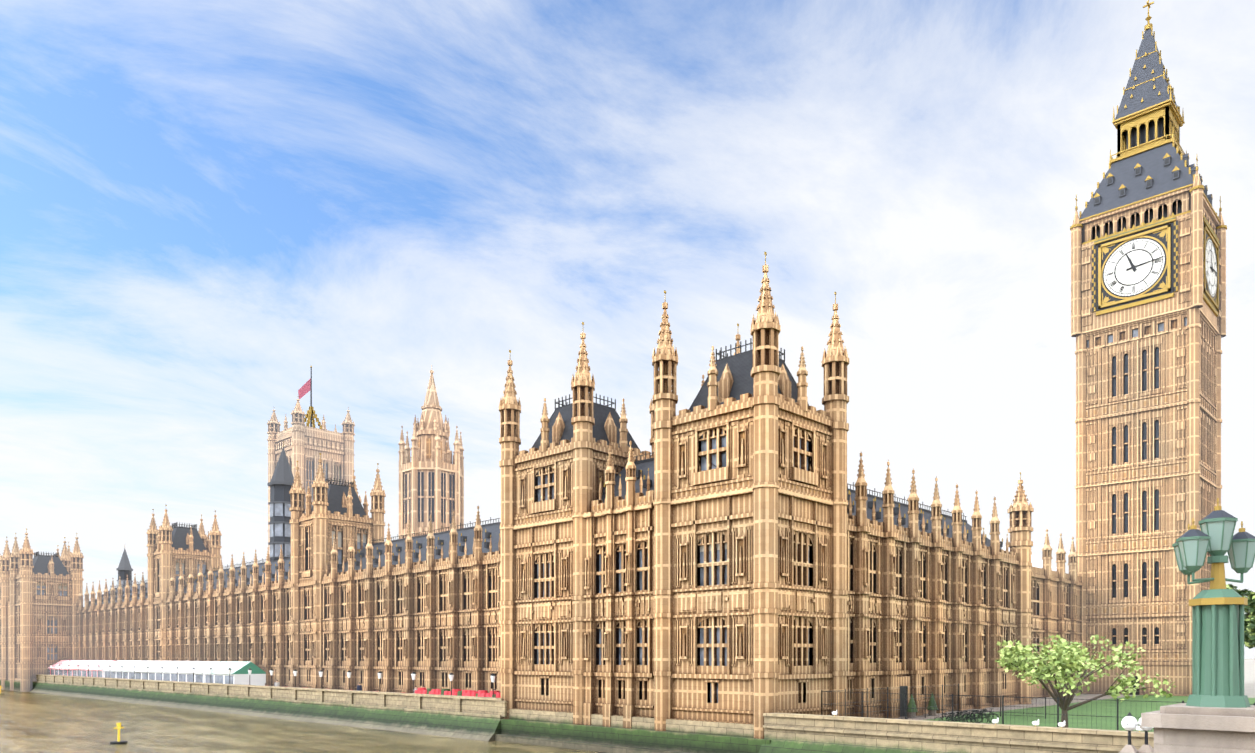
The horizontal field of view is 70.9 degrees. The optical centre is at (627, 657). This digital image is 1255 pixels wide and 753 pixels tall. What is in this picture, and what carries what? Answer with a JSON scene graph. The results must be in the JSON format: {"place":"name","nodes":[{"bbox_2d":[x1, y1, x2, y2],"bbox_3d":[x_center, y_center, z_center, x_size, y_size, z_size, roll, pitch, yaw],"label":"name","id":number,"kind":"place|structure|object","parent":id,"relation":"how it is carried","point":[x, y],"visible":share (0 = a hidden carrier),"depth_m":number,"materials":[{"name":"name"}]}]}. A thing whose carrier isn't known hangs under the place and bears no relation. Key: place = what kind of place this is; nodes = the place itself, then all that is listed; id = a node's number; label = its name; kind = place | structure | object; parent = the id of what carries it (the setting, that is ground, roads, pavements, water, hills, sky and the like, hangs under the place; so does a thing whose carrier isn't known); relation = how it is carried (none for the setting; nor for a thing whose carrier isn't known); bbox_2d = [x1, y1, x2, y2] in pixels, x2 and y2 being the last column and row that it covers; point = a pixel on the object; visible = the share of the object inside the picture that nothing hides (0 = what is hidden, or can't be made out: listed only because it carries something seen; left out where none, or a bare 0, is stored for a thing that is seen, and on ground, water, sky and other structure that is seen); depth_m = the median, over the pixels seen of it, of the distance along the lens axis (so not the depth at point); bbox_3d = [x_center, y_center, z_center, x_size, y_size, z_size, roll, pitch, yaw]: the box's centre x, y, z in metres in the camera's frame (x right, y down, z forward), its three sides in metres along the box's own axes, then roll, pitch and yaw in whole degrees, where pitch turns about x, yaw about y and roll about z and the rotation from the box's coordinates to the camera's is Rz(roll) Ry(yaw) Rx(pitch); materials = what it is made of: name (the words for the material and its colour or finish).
{"place":"outdoors","nodes":[
{"label":"outdoors","id":0,"kind":"place"},
{"bbox_2d":[0,690,605,752],"bbox_3d":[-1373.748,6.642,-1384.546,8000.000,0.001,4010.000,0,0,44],"label":"river water","id":1,"kind":"structure","parent":0,"point":[32,722],"depth_m":75.87,"materials":[{"name":"brown liquid"}]},
{"bbox_2d":[0,686,127,743],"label":"river buoys","id":2,"kind":"object","parent":1,"relation":"on","point":[118,727],"visible":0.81,"depth_m":67.87,"materials":[{"name":"yellow metal"}]},
{"bbox_2d":[30,674,1153,752],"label":"embankment wall","id":3,"kind":"structure","parent":1,"relation":"in","point":[469,717],"depth_m":73.36,"materials":[{"name":"stone"}]},
{"bbox_2d":[48,660,265,685],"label":"terrace marquees","id":4,"kind":"object","parent":3,"relation":"on","point":[239,674],"visible":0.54,"depth_m":128.57,"materials":[{"name":"white fabric"}]},
{"bbox_2d":[50,664,500,697],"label":"terrace lamp planters","id":5,"kind":"object","parent":3,"relation":"on","point":[475,693],"visible":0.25,"depth_m":81.93,"materials":[{"name":"black iron"},{"name":"white lamp glass"}]},
{"bbox_2d":[832,710,1142,731],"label":"gulls","id":6,"kind":"object","parent":3,"relation":"on","point":[995,721],"visible":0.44,"depth_m":42.67,"materials":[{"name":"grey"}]},
{"bbox_2d":[1141,703,1254,752],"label":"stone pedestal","id":7,"kind":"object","parent":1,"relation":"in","point":[1181,728],"depth_m":18.93,"materials":[{"name":"beige stone"}]},
{"bbox_2d":[1172,498,1254,707],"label":"street lamp","id":8,"kind":"object","parent":7,"relation":"on","point":[1218,644],"visible":1,"depth_m":19.48,"materials":[{"name":"green metal"}]},
{"bbox_2d":[267,366,354,555],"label":"tower","id":9,"kind":"structure","parent":0,"point":[301,443],"depth_m":231.01,"materials":[{"name":"stone"}]},
{"bbox_2d":[0,0,1254,657],"label":"sky","id":10,"kind":"structure","parent":0,"point":[206,205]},
{"bbox_2d":[890,694,1254,731],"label":"lawn","id":11,"kind":"structure","parent":0,"point":[1136,706],"depth_m":70.78,"materials":[{"name":"green plant"}]},
{"bbox_2d":[906,693,937,717],"bbox_3d":[22.013,3.567,65.839,0.840,1.750,4.199,0,0,44],"label":"shrub","id":12,"kind":"object","parent":11,"relation":"on","point":[931,708],"visible":0.71,"depth_m":64.60,"materials":[{"name":"plant"}]},
{"bbox_2d":[936,708,998,723],"bbox_3d":[22.198,3.925,57.514,2.030,1.035,6.450,0,0,44],"label":"bush","id":13,"kind":"object","parent":11,"relation":"on","point":[969,716],"visible":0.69,"depth_m":57.38,"materials":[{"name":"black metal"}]},
{"bbox_2d":[821,684,1254,731],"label":"fence","id":14,"kind":"object","parent":11,"relation":"on","point":[942,709],"visible":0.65,"depth_m":51.80,"materials":[{"name":"black metal"}]},
{"bbox_2d":[995,635,1175,727],"bbox_3d":[24.733,1.578,49.169,8.606,5.743,7.215,0,0,-20],"label":"tree","id":15,"kind":"object","parent":11,"relation":"on","point":[1068,661],"visible":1,"depth_m":47.92,"materials":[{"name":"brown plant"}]},
{"bbox_2d":[1119,712,1153,752],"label":"globe lamps","id":16,"kind":"object","parent":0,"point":[1129,723],"visible":0.77,"depth_m":25.57,"materials":[{"name":"glass"}]},
{"bbox_2d":[1031,658,1254,702],"bbox_3d":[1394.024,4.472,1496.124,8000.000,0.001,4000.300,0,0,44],"label":"ground","id":17,"kind":"structure","parent":0,"point":[1249,677],"depth_m":145.04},
{"bbox_2d":[0,529,83,691],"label":"palace building","id":18,"kind":"structure","parent":17,"relation":"on","point":[39,599],"depth_m":174.12,"materials":[{"name":"stone"}]},
{"bbox_2d":[72,453,500,692],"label":"palace building","id":19,"kind":"structure","parent":17,"relation":"on","point":[340,593],"depth_m":107.33,"materials":[{"name":"stone"}]},
{"bbox_2d":[495,252,848,752],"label":"palace building","id":20,"kind":"structure","parent":17,"relation":"on","point":[676,591],"depth_m":59.17,"materials":[{"name":"stone"}]},
{"bbox_2d":[704,453,1082,717],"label":"palace building","id":21,"kind":"structure","parent":17,"relation":"on","point":[935,597],"depth_m":72.55,"materials":[{"name":"stone"}]},
{"bbox_2d":[1070,0,1226,695],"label":"clock tower","id":22,"kind":"structure","parent":17,"relation":"on","point":[1148,228],"depth_m":104.60,"materials":[{"name":"stone"}]},
{"bbox_2d":[1226,584,1254,648],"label":"tree","id":23,"kind":"object","parent":17,"relation":"on","point":[1249,612],"visible":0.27,"depth_m":142.92,"materials":[{"name":"green plant"}]},
{"bbox_2d":[1244,617,1254,646],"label":"tree","id":24,"kind":"object","parent":17,"relation":"on","point":[1250,639],"visible":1,"depth_m":134.88,"materials":[{"name":"green plant"}]},
{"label":"palace ranges","id":25,"kind":"object","parent":17,"relation":"on","visible":0},
{"bbox_2d":[116,447,293,586],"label":"ventilation turrets","id":26,"kind":"object","parent":25,"relation":"attached to","point":[280,483],"visible":0.42,"depth_m":174.02,"materials":[{"name":"grey metal"}]},
{"bbox_2d":[398,365,463,538],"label":"central tower","id":27,"kind":"structure","parent":25,"relation":"on","point":[431,479],"depth_m":145.36,"materials":[{"name":"beige stone"}]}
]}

